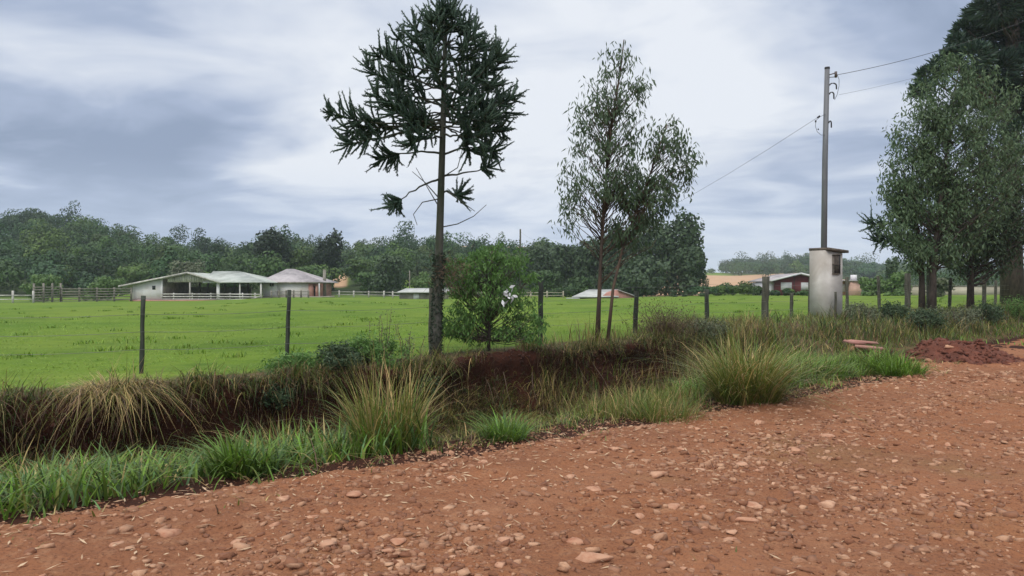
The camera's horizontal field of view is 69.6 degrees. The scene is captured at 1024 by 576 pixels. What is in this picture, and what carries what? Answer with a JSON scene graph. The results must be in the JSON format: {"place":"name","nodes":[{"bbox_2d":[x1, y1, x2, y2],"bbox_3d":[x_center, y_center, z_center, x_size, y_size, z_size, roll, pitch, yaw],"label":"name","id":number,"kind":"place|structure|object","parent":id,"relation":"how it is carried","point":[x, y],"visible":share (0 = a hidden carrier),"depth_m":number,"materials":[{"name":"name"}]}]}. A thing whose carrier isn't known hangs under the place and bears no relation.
{"place":"outdoors","nodes":[
{"label":"outdoors","id":0,"kind":"place"},
{"bbox_2d":[0,338,1023,575],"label":"road","id":1,"kind":"structure","parent":0,"point":[551,557],"depth_m":5.26,"materials":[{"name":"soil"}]},
{"bbox_2d":[156,528,181,536],"bbox_3d":[-2.212,1.585,4.714,0.134,0.080,0.157,0,0,18],"label":"stone","id":2,"kind":"object","parent":1,"relation":"on","point":[164,532],"visible":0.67,"depth_m":4.69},
{"bbox_2d":[319,539,336,547],"bbox_3d":[-1.134,1.580,4.539,0.108,0.046,0.159,0,0,-19],"label":"stone","id":3,"kind":"object","parent":1,"relation":"on","point":[327,542],"visible":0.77,"depth_m":4.50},
{"bbox_2d":[346,490,361,496],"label":"stone","id":4,"kind":"object","parent":1,"relation":"on","point":[355,493],"visible":1,"depth_m":5.54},
{"bbox_2d":[390,538,406,544],"bbox_3d":[-0.703,1.586,4.596,0.104,0.037,0.090,0,0,-35],"label":"stone","id":5,"kind":"object","parent":1,"relation":"on","point":[397,541],"visible":0.99,"depth_m":4.58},
{"bbox_2d":[566,537,583,544],"bbox_3d":[0.384,1.583,4.604,0.107,0.033,0.158,0,0,-23],"label":"stone","id":6,"kind":"object","parent":1,"relation":"on","point":[571,540],"visible":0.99,"depth_m":4.58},
{"bbox_2d":[575,551,613,562],"bbox_3d":[0.466,1.579,4.282,0.240,0.063,0.118,0,0,21],"label":"stone","id":7,"kind":"object","parent":1,"relation":"on","point":[590,557],"visible":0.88,"depth_m":4.27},
{"bbox_2d":[649,471,666,478],"bbox_3d":[1.216,1.563,6.210,0.193,0.044,0.131,0,0,-40],"label":"stone","id":8,"kind":"object","parent":1,"relation":"on","point":[655,474],"visible":1,"depth_m":6.16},
{"bbox_2d":[735,517,758,521],"bbox_3d":[1.593,1.581,5.017,0.177,0.038,0.074,0,0,9],"label":"stone","id":9,"kind":"object","parent":1,"relation":"on","point":[748,519],"visible":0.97,"depth_m":4.99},
{"bbox_2d":[817,500,835,508],"bbox_3d":[2.305,1.591,5.398,0.124,0.064,0.118,0,0,33],"label":"stone","id":10,"kind":"object","parent":1,"relation":"on","point":[830,504],"visible":0.84,"depth_m":5.35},
{"bbox_2d":[0,236,1023,524],"bbox_3d":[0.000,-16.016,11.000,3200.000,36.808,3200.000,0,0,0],"label":"ground","id":11,"kind":"structure","parent":0,"point":[514,368],"depth_m":14.47,"materials":[{"name":"plant"}]},
{"bbox_2d":[0,291,33,302],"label":"field fence","id":12,"kind":"object","parent":11,"relation":"on","point":[13,295],"visible":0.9,"depth_m":90.33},
{"bbox_2d":[19,273,65,301],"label":"round bush","id":13,"kind":"object","parent":11,"relation":"on","point":[40,279],"visible":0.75,"depth_m":99.99,"materials":[{"name":"green plant"}]},
{"bbox_2d":[0,403,93,472],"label":"bank tuft","id":14,"kind":"object","parent":11,"relation":"on","point":[33,456],"visible":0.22,"depth_m":8.38,"materials":[{"name":"green plant"}]},
{"bbox_2d":[33,283,61,302],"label":"corral gate","id":15,"kind":"structure","parent":11,"relation":"on","point":[43,292],"depth_m":93.05,"materials":[{"name":"grey wood"}]},
{"bbox_2d":[0,451,144,505],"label":"grass clump","id":16,"kind":"object","parent":11,"relation":"on","point":[36,471],"visible":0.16,"depth_m":6.24,"materials":[{"name":"plant"}]},
{"bbox_2d":[60,287,131,301],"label":"corral fence","id":17,"kind":"object","parent":11,"relation":"on","point":[96,294],"visible":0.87,"depth_m":97.62,"materials":[{"name":"grey wood"}]},
{"bbox_2d":[80,276,128,300],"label":"round bush","id":18,"kind":"object","parent":11,"relation":"on","point":[104,282],"visible":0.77,"depth_m":104.47,"materials":[{"name":"green plant"}]},
{"bbox_2d":[2,341,227,464],"bbox_3d":[-5.059,1.657,9.265,3.355,2.118,3.387,0,0,0],"label":"grass clump","id":19,"kind":"object","parent":11,"relation":"on","point":[118,393],"visible":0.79,"depth_m":8.72,"materials":[{"name":"plant"}]},
{"bbox_2d":[101,414,231,463],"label":"bank tuft","id":20,"kind":"object","parent":11,"relation":"on","point":[167,447],"visible":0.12,"depth_m":9.06,"materials":[{"name":"green plant"}]},
{"bbox_2d":[167,259,206,286],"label":"round bush","id":21,"kind":"object","parent":11,"relation":"on","point":[192,267],"visible":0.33,"depth_m":122.08,"materials":[{"name":"green plant"}]},
{"bbox_2d":[118,271,277,300],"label":"barn","id":22,"kind":"structure","parent":11,"relation":"on","point":[174,286],"depth_m":100.24,"materials":[{"name":"white painted plaster"},{"name":"corrugated metal sheet"},{"name":"painted wood"}]},
{"bbox_2d":[95,420,323,489],"bbox_3d":[-2.697,1.474,6.302,2.125,0.581,1.657,0,0,-37],"label":"grass clump","id":23,"kind":"object","parent":11,"relation":"on","point":[224,451],"visible":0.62,"depth_m":6.32,"materials":[{"name":"plant"}]},
{"bbox_2d":[0,397,479,525],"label":"verge grass","id":24,"kind":"structure","parent":11,"relation":"on","point":[110,483],"depth_m":6.30,"materials":[{"name":"plant"}]},
{"bbox_2d":[184,397,349,463],"bbox_3d":[-2.462,1.773,8.539,3.382,1.193,2.961,0,0,17],"label":"grass clump","id":25,"kind":"object","parent":11,"relation":"on","point":[286,429],"visible":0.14,"depth_m":8.30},
{"bbox_2d":[248,227,293,289],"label":"dark tree","id":26,"kind":"object","parent":11,"relation":"on","point":[271,239],"visible":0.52,"depth_m":138.28,"materials":[{"name":"green plant"}]},
{"bbox_2d":[257,372,300,410],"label":"bank shrub","id":27,"kind":"object","parent":11,"relation":"on","point":[278,398],"visible":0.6,"depth_m":10.11,"materials":[{"name":"green plant"}]},
{"bbox_2d":[270,290,308,297],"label":"yard rail","id":28,"kind":"object","parent":11,"relation":"on","point":[293,291],"visible":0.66,"depth_m":98.91,"materials":[{"name":"grey wood"}]},
{"bbox_2d":[255,348,326,375],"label":"bank shrub","id":29,"kind":"object","parent":11,"relation":"on","point":[299,356],"visible":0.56,"depth_m":10.76,"materials":[{"name":"green plant"}]},
{"bbox_2d":[262,269,338,297],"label":"hip roof house","id":30,"kind":"structure","parent":11,"relation":"on","point":[292,279],"depth_m":105.12,"materials":[{"name":"grey tile"}]},
{"bbox_2d":[0,200,606,294],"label":"forest","id":31,"kind":"object","parent":11,"relation":"on","point":[43,235],"visible":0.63,"depth_m":166.57,"materials":[{"name":"green plant"}]},
{"bbox_2d":[289,400,349,443],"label":"bank tuft","id":32,"kind":"object","parent":11,"relation":"on","point":[315,419],"visible":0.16,"depth_m":10.51,"materials":[{"name":"green plant"}]},
{"bbox_2d":[323,269,325,295],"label":"utility pole","id":33,"kind":"object","parent":11,"relation":"on","point":[324,284],"visible":0.61,"depth_m":107.80,"materials":[{"name":"concrete"}]},
{"bbox_2d":[310,228,343,290],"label":"dark tree","id":34,"kind":"object","parent":11,"relation":"on","point":[328,253],"visible":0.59,"depth_m":140.68,"materials":[{"name":"green plant"}]},
{"bbox_2d":[308,339,365,369],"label":"bank shrub","id":35,"kind":"object","parent":11,"relation":"on","point":[337,350],"visible":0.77,"depth_m":11.12,"materials":[{"name":"green plant"}]},
{"bbox_2d":[329,291,398,297],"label":"white fence","id":36,"kind":"object","parent":11,"relation":"on","point":[339,294],"visible":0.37,"depth_m":108.91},
{"bbox_2d":[268,332,468,458],"bbox_3d":[-1.409,1.048,7.660,2.098,1.549,2.049,0,0,0],"label":"grass clump","id":37,"kind":"object","parent":11,"relation":"on","point":[375,416],"visible":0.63,"depth_m":7.51,"materials":[{"name":"plant"}]},
{"bbox_2d":[0,334,749,475],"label":"soil clods","id":38,"kind":"object","parent":11,"relation":"on","point":[89,418],"visible":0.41,"depth_m":10.92,"materials":[{"name":"soil"}]},
{"bbox_2d":[347,330,416,369],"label":"bank shrub","id":39,"kind":"object","parent":11,"relation":"on","point":[376,351],"visible":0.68,"depth_m":11.77,"materials":[{"name":"green plant"}]},
{"bbox_2d":[367,306,401,359],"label":"tall weed","id":40,"kind":"object","parent":11,"relation":"on","point":[383,332],"visible":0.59,"depth_m":11.99,"materials":[{"name":"green plant"}]},
{"bbox_2d":[368,254,406,295],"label":"dark tree","id":41,"kind":"object","parent":11,"relation":"on","point":[388,278],"visible":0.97,"depth_m":120.26,"materials":[{"name":"green plant"}]},
{"bbox_2d":[0,322,779,474],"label":"bank fringe","id":42,"kind":"object","parent":11,"relation":"on","point":[580,346],"visible":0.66,"depth_m":10.12,"materials":[{"name":"brown plant"}]},
{"bbox_2d":[388,325,425,359],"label":"tall weed","id":43,"kind":"object","parent":11,"relation":"on","point":[408,343],"visible":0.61,"depth_m":12.15,"materials":[{"name":"green plant"}]},
{"bbox_2d":[374,357,445,392],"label":"bank shrub","id":44,"kind":"object","parent":11,"relation":"on","point":[428,381],"visible":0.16,"depth_m":11.63,"materials":[{"name":"green plant"}]},
{"bbox_2d":[410,271,432,287],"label":"meadow tree","id":45,"kind":"object","parent":11,"relation":"on","point":[420,281],"visible":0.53,"depth_m":123.21,"materials":[{"name":"green plant"}]},
{"bbox_2d":[397,288,449,298],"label":"grey shed","id":46,"kind":"structure","parent":11,"relation":"on","point":[414,293],"depth_m":97.00,"materials":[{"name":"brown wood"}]},
{"bbox_2d":[320,0,529,357],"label":"araucaria tree","id":47,"kind":"object","parent":11,"relation":"on","point":[488,114],"visible":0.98,"depth_m":12.76,"materials":[{"name":"green plant"}]},
{"bbox_2d":[378,381,493,441],"bbox_3d":[-1.276,2.272,11.500,2.633,2.033,2.555,0,0,25],"label":"bank tuft","id":48,"kind":"object","parent":11,"relation":"on","point":[437,424],"visible":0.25,"depth_m":11.56,"materials":[{"name":"green plant"}]},
{"bbox_2d":[413,347,498,436],"bbox_3d":[-0.997,1.823,12.347,3.054,2.010,3.292,0,0,-39],"label":"bank tuft","id":49,"kind":"object","parent":11,"relation":"on","point":[456,400],"visible":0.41,"depth_m":11.95,"materials":[{"name":"green plant"}]},
{"bbox_2d":[430,381,515,435],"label":"bank tuft","id":50,"kind":"object","parent":11,"relation":"on","point":[468,414],"visible":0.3,"depth_m":11.97,"materials":[{"name":"green plant"}]},
{"bbox_2d":[0,332,973,559],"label":"ditch grass","id":51,"kind":"structure","parent":11,"relation":"on","point":[611,409],"depth_m":9.35,"materials":[{"name":"plant"}]},
{"bbox_2d":[442,241,549,350],"bbox_3d":[-0.347,0.192,13.560,2.167,2.148,1.577,0,0,0],"label":"leafy shrub","id":52,"kind":"object","parent":11,"relation":"on","point":[488,308],"visible":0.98,"depth_m":13.45,"materials":[{"name":"green plant"}]},
{"bbox_2d":[456,371,535,424],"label":"bank tuft","id":53,"kind":"object","parent":11,"relation":"on","point":[494,403],"visible":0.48,"depth_m":12.62,"materials":[{"name":"green plant"}]},
{"bbox_2d":[0,273,1007,373],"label":"wire fence","id":54,"kind":"object","parent":11,"relation":"on","point":[907,290],"visible":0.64,"depth_m":17.94,"materials":[{"name":"metal"}]},
{"bbox_2d":[447,291,563,298],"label":"white fence","id":55,"kind":"object","parent":11,"relation":"on","point":[547,295],"visible":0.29,"depth_m":99.62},
{"bbox_2d":[460,403,552,432],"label":"bank tuft","id":56,"kind":"object","parent":11,"relation":"on","point":[511,417],"visible":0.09,"depth_m":12.23,"materials":[{"name":"green plant"}]},
{"bbox_2d":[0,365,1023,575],"bbox_3d":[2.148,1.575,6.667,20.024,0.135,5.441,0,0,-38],"label":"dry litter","id":57,"kind":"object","parent":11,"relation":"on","point":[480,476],"visible":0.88,"depth_m":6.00,"materials":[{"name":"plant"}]},
{"bbox_2d":[481,394,546,424],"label":"bank tuft","id":58,"kind":"object","parent":11,"relation":"on","point":[540,417],"visible":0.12,"depth_m":12.53,"materials":[{"name":"green plant"}]},
{"bbox_2d":[458,405,571,447],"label":"grass clump","id":59,"kind":"object","parent":11,"relation":"on","point":[513,430],"visible":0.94,"depth_m":7.78,"materials":[{"name":"plant"}]},
{"bbox_2d":[484,365,569,422],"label":"bank tuft","id":60,"kind":"object","parent":11,"relation":"on","point":[533,399],"visible":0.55,"depth_m":13.11,"materials":[{"name":"green plant"}]},
{"bbox_2d":[518,244,552,291],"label":"grove tree","id":61,"kind":"object","parent":11,"relation":"on","point":[539,254],"visible":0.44,"depth_m":130.62,"materials":[{"name":"green plant"}]},
{"bbox_2d":[510,366,589,418],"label":"bank tuft","id":62,"kind":"object","parent":11,"relation":"on","point":[549,392],"visible":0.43,"depth_m":13.45,"materials":[{"name":"green plant"}]},
{"bbox_2d":[536,269,565,296],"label":"field bush","id":63,"kind":"object","parent":11,"relation":"on","point":[546,277],"visible":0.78,"depth_m":110.93,"materials":[{"name":"green plant"}]},
{"bbox_2d":[542,243,582,294],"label":"grove tree","id":64,"kind":"object","parent":11,"relation":"on","point":[563,263],"visible":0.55,"depth_m":126.44,"materials":[{"name":"green plant"}]},
{"bbox_2d":[564,276,594,296],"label":"field bush","id":65,"kind":"object","parent":11,"relation":"on","point":[582,281],"visible":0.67,"depth_m":109.09,"materials":[{"name":"green plant"}]},
{"bbox_2d":[571,234,611,288],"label":"grove tree","id":66,"kind":"object","parent":11,"relation":"on","point":[585,266],"visible":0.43,"depth_m":122.63,"materials":[{"name":"green plant"}]},
{"bbox_2d":[572,289,633,298],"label":"brick house","id":67,"kind":"structure","parent":11,"relation":"on","point":[592,293],"depth_m":92.00,"materials":[{"name":"brick"}]},
{"bbox_2d":[546,40,662,339],"bbox_3d":[1.963,-2.017,15.599,2.455,6.514,2.091,0,0,0],"label":"eucalyptus sapling","id":68,"kind":"object","parent":11,"relation":"on","point":[608,198],"visible":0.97,"depth_m":15.47,"materials":[{"name":"green plant"}]},
{"bbox_2d":[593,218,638,288],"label":"grove tree","id":69,"kind":"object","parent":11,"relation":"on","point":[614,257],"visible":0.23,"depth_m":116.88,"materials":[{"name":"green plant"}]},
{"bbox_2d":[612,361,668,397],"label":"bank tuft","id":70,"kind":"object","parent":11,"relation":"on","point":[634,382],"visible":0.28,"depth_m":14.96,"materials":[{"name":"green plant"}]},
{"bbox_2d":[609,254,674,295],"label":"grove tree","id":71,"kind":"object","parent":11,"relation":"on","point":[637,277],"visible":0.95,"depth_m":104.91,"materials":[{"name":"green plant"}]},
{"bbox_2d":[627,212,671,295],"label":"grove tree","id":72,"kind":"object","parent":11,"relation":"on","point":[650,237],"visible":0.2,"depth_m":114.44,"materials":[{"name":"green plant"}]},
{"bbox_2d":[606,113,707,341],"bbox_3d":[3.000,-1.214,15.601,2.199,5.049,1.390,0,0,0],"label":"eucalyptus sapling","id":73,"kind":"object","parent":11,"relation":"on","point":[652,184],"visible":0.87,"depth_m":15.50,"materials":[{"name":"green plant"}]},
{"bbox_2d":[594,376,720,423],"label":"grass clump","id":74,"kind":"object","parent":11,"relation":"on","point":[664,414],"visible":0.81,"depth_m":9.00,"materials":[{"name":"plant"}]},
{"bbox_2d":[614,293,717,337],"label":"dry bush","id":75,"kind":"object","parent":11,"relation":"on","point":[664,321],"visible":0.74,"depth_m":16.35,"materials":[{"name":"plant"}]},
{"bbox_2d":[654,206,704,295],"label":"grove tree","id":76,"kind":"object","parent":11,"relation":"on","point":[686,231],"visible":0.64,"depth_m":110.80,"materials":[{"name":"green plant"}]},
{"bbox_2d":[675,244,707,295],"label":"grove tree","id":77,"kind":"object","parent":11,"relation":"on","point":[691,266],"visible":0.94,"depth_m":106.89,"materials":[{"name":"green plant"}]},
{"bbox_2d":[684,315,739,342],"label":"bank shrub","id":78,"kind":"object","parent":11,"relation":"on","point":[709,328],"visible":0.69,"depth_m":16.98,"materials":[{"name":"green plant"}]},
{"bbox_2d":[449,262,999,296],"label":"hedge","id":79,"kind":"object","parent":11,"relation":"on","point":[743,288],"visible":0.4,"depth_m":101.26,"materials":[{"name":"green plant"}]},
{"bbox_2d":[693,326,756,363],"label":"bank tuft","id":80,"kind":"object","parent":11,"relation":"on","point":[725,345],"visible":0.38,"depth_m":16.73,"materials":[{"name":"green plant"}]},
{"bbox_2d":[587,317,933,434],"bbox_3d":[2.819,1.266,10.652,6.171,1.881,5.492,0,0,44],"label":"grass clump","id":81,"kind":"object","parent":11,"relation":"on","point":[745,384],"visible":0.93,"depth_m":10.03,"materials":[{"name":"plant"}]},
{"bbox_2d":[524,250,998,282],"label":"forest","id":82,"kind":"object","parent":11,"relation":"on","point":[787,264],"visible":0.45,"depth_m":472.15,"materials":[{"name":"green plant"}]},
{"bbox_2d":[515,297,1023,417],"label":"weeds","id":83,"kind":"object","parent":11,"relation":"on","point":[864,324],"visible":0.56,"depth_m":18.46,"materials":[{"name":"green plant"}]},
{"bbox_2d":[750,273,808,294],"bbox_3d":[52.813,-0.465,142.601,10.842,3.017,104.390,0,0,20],"label":"maroon house","id":84,"kind":"structure","parent":11,"relation":"on","point":[799,281],"depth_m":95.00,"materials":[{"name":"grey tile"}]},
{"bbox_2d":[776,319,836,342],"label":"bank tuft","id":85,"kind":"object","parent":11,"relation":"on","point":[802,329],"visible":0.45,"depth_m":18.53,"materials":[{"name":"green plant"}]},
{"bbox_2d":[809,247,848,318],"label":"meter pillar","id":86,"kind":"structure","parent":11,"relation":"on","point":[825,273],"depth_m":24.09,"materials":[{"name":"concrete"}]},
{"bbox_2d":[815,66,838,247],"bbox_3d":[10.516,-3.041,24.620,0.810,8.690,0.210,0,0,0],"label":"power pole","id":87,"kind":"object","parent":86,"relation":"on","point":[826,122],"visible":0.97,"depth_m":24.55,"materials":[{"name":"grey concrete"}]},
{"bbox_2d":[838,21,1023,74],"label":"power line","id":88,"kind":"object","parent":87,"relation":"attached to","point":[931,52],"visible":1,"depth_m":26.69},
{"bbox_2d":[843,275,860,294],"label":"peach house","id":89,"kind":"structure","parent":11,"relation":"on","point":[854,287],"depth_m":90.00,"materials":[{"name":"paint"}]},
{"bbox_2d":[840,301,882,322],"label":"scrub","id":90,"kind":"object","parent":11,"relation":"on","point":[872,310],"visible":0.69,"depth_m":22.30,"materials":[{"name":"green plant"}]},
{"bbox_2d":[854,344,884,350],"bbox_3d":[8.484,1.411,17.500,0.672,0.060,0.343,6,2,17],"label":"brick slab","id":91,"kind":"object","parent":11,"relation":"on","point":[864,347],"depth_m":17.38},
{"bbox_2d":[857,275,884,295],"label":"orchard tree","id":92,"kind":"object","parent":11,"relation":"on","point":[867,284],"visible":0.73,"depth_m":83.52,"materials":[{"name":"green plant"}]},
{"bbox_2d":[884,256,898,281],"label":"pointed tree","id":93,"kind":"object","parent":11,"relation":"on","point":[892,267],"visible":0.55,"depth_m":95.71,"materials":[{"name":"green plant"}]},
{"bbox_2d":[877,299,911,320],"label":"scrub","id":94,"kind":"object","parent":11,"relation":"on","point":[897,308],"visible":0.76,"depth_m":23.29,"materials":[{"name":"green plant"}]},
{"bbox_2d":[882,270,912,295],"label":"orchard tree","id":95,"kind":"object","parent":11,"relation":"on","point":[890,288],"visible":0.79,"depth_m":81.35,"materials":[{"name":"green plant"}]},
{"bbox_2d":[856,347,949,380],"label":"grass clump","id":96,"kind":"object","parent":11,"relation":"on","point":[898,366],"visible":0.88,"depth_m":13.38,"materials":[{"name":"plant"}]},
{"bbox_2d":[887,305,955,331],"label":"scrub","id":97,"kind":"object","parent":11,"relation":"on","point":[932,317],"visible":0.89,"depth_m":21.81,"materials":[{"name":"green plant"}]},
{"bbox_2d":[857,174,996,306],"bbox_3d":[18.787,-2.148,32.930,6.340,6.480,4.612,0,0,23],"label":"araucaria tree","id":98,"kind":"object","parent":11,"relation":"on","point":[874,239],"visible":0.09,"depth_m":32.93,"materials":[{"name":"green plant"}]},
{"bbox_2d":[925,277,955,296],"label":"orchard tree","id":99,"kind":"object","parent":11,"relation":"on","point":[942,285],"visible":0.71,"depth_m":69.25,"materials":[{"name":"green plant"}]},
{"bbox_2d":[867,46,1023,311],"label":"broadleaf tree","id":100,"kind":"object","parent":11,"relation":"on","point":[954,195],"visible":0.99,"depth_m":27.72,"materials":[{"name":"green plant"}]},
{"bbox_2d":[918,303,987,329],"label":"scrub","id":101,"kind":"object","parent":11,"relation":"on","point":[969,315],"visible":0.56,"depth_m":23.85,"materials":[{"name":"green plant"}]},
{"bbox_2d":[911,286,999,294],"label":"long wall","id":102,"kind":"structure","parent":11,"relation":"on","point":[960,290],"depth_m":86.00,"materials":[{"name":"white paint"}]},
{"bbox_2d":[905,0,1023,304],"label":"old conifer","id":103,"kind":"object","parent":11,"relation":"on","point":[998,15],"visible":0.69,"depth_m":40.92,"materials":[{"name":"green plant"}]},
{"bbox_2d":[905,338,1023,362],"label":"dirt mound","id":104,"kind":"object","parent":11,"relation":"on","point":[933,347],"visible":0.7,"depth_m":15.86,"materials":[{"name":"soil"}]},
{"bbox_2d":[899,337,1023,365],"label":"soil clods","id":105,"kind":"object","parent":104,"relation":"on","point":[992,360],"visible":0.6,"depth_m":15.86,"materials":[{"name":"soil"}]},
{"bbox_2d":[933,88,1023,308],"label":"broadleaf tree","id":106,"kind":"object","parent":11,"relation":"on","point":[1012,228],"visible":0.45,"depth_m":30.68,"materials":[{"name":"green plant"}]},
{"bbox_2d":[971,301,1008,324],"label":"scrub","id":107,"kind":"object","parent":11,"relation":"on","point":[995,313],"visible":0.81,"depth_m":25.74,"materials":[{"name":"green plant"}]},
{"bbox_2d":[993,294,1023,320],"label":"scrub","id":108,"kind":"object","parent":11,"relation":"on","point":[1010,306],"visible":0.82,"depth_m":27.98,"materials":[{"name":"green plant"}]},
{"bbox_2d":[0,0,1023,272],"label":"sky","id":109,"kind":"structure","parent":0,"point":[151,116],"materials":[{"name":"grey"}]},
{"bbox_2d":[618,335,925,407],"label":"verge grass","id":110,"kind":"structure","parent":0,"point":[855,359],"depth_m":12.89,"materials":[{"name":"plant"}]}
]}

